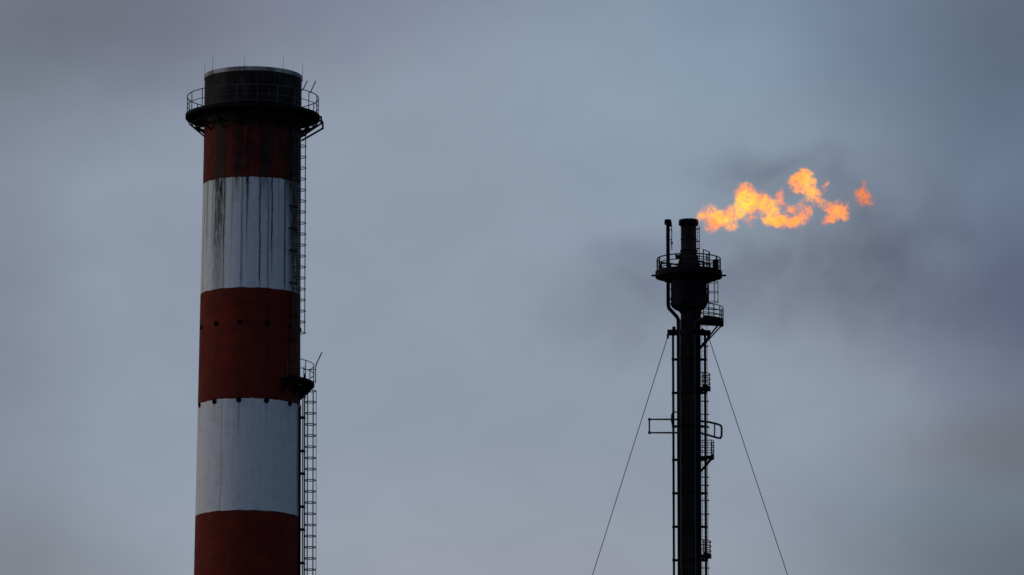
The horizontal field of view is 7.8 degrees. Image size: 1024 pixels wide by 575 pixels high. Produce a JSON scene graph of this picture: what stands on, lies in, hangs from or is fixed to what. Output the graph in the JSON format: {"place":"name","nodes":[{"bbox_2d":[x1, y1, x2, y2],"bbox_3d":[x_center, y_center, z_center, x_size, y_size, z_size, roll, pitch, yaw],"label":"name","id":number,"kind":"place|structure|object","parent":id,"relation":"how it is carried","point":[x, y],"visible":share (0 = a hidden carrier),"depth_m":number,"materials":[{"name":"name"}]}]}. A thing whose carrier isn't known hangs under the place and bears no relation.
{"place":"outdoors","nodes":[
{"label":"outdoors","id":0,"kind":"place"},
{"bbox_2d":[0,0,1023,574],"label":"sky","id":1,"kind":"structure","parent":0,"point":[492,186],"materials":[{"name":"grey"}]},
{"label":"ground","id":2,"kind":"structure","parent":0,"visible":0},
{"bbox_2d":[185,66,323,574],"bbox_3d":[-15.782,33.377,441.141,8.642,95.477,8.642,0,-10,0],"label":"chimney","id":3,"kind":"object","parent":2,"relation":"on","point":[254,388],"visible":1,"depth_m":444.48,"materials":[{"name":"paint"}]},
{"bbox_2d":[648,218,725,574],"bbox_3d":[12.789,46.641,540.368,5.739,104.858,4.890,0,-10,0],"label":"flare stack","id":4,"kind":"object","parent":2,"relation":"on","point":[688,277],"visible":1,"depth_m":546.91,"materials":[{"name":"black paint"}]},
{"bbox_2d":[592,335,668,574],"bbox_3d":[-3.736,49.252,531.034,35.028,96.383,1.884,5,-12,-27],"label":"guy wire","id":5,"kind":"object","parent":4,"relation":"attached to","point":[631,451],"visible":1,"depth_m":545.16,"materials":[{"name":"metal"}]},
{"bbox_2d":[707,335,787,574],"bbox_3d":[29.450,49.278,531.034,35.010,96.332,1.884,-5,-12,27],"label":"guy wire","id":6,"kind":"object","parent":4,"relation":"attached to","point":[749,459],"visible":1,"depth_m":544.84,"materials":[{"name":"metal"}]}
]}

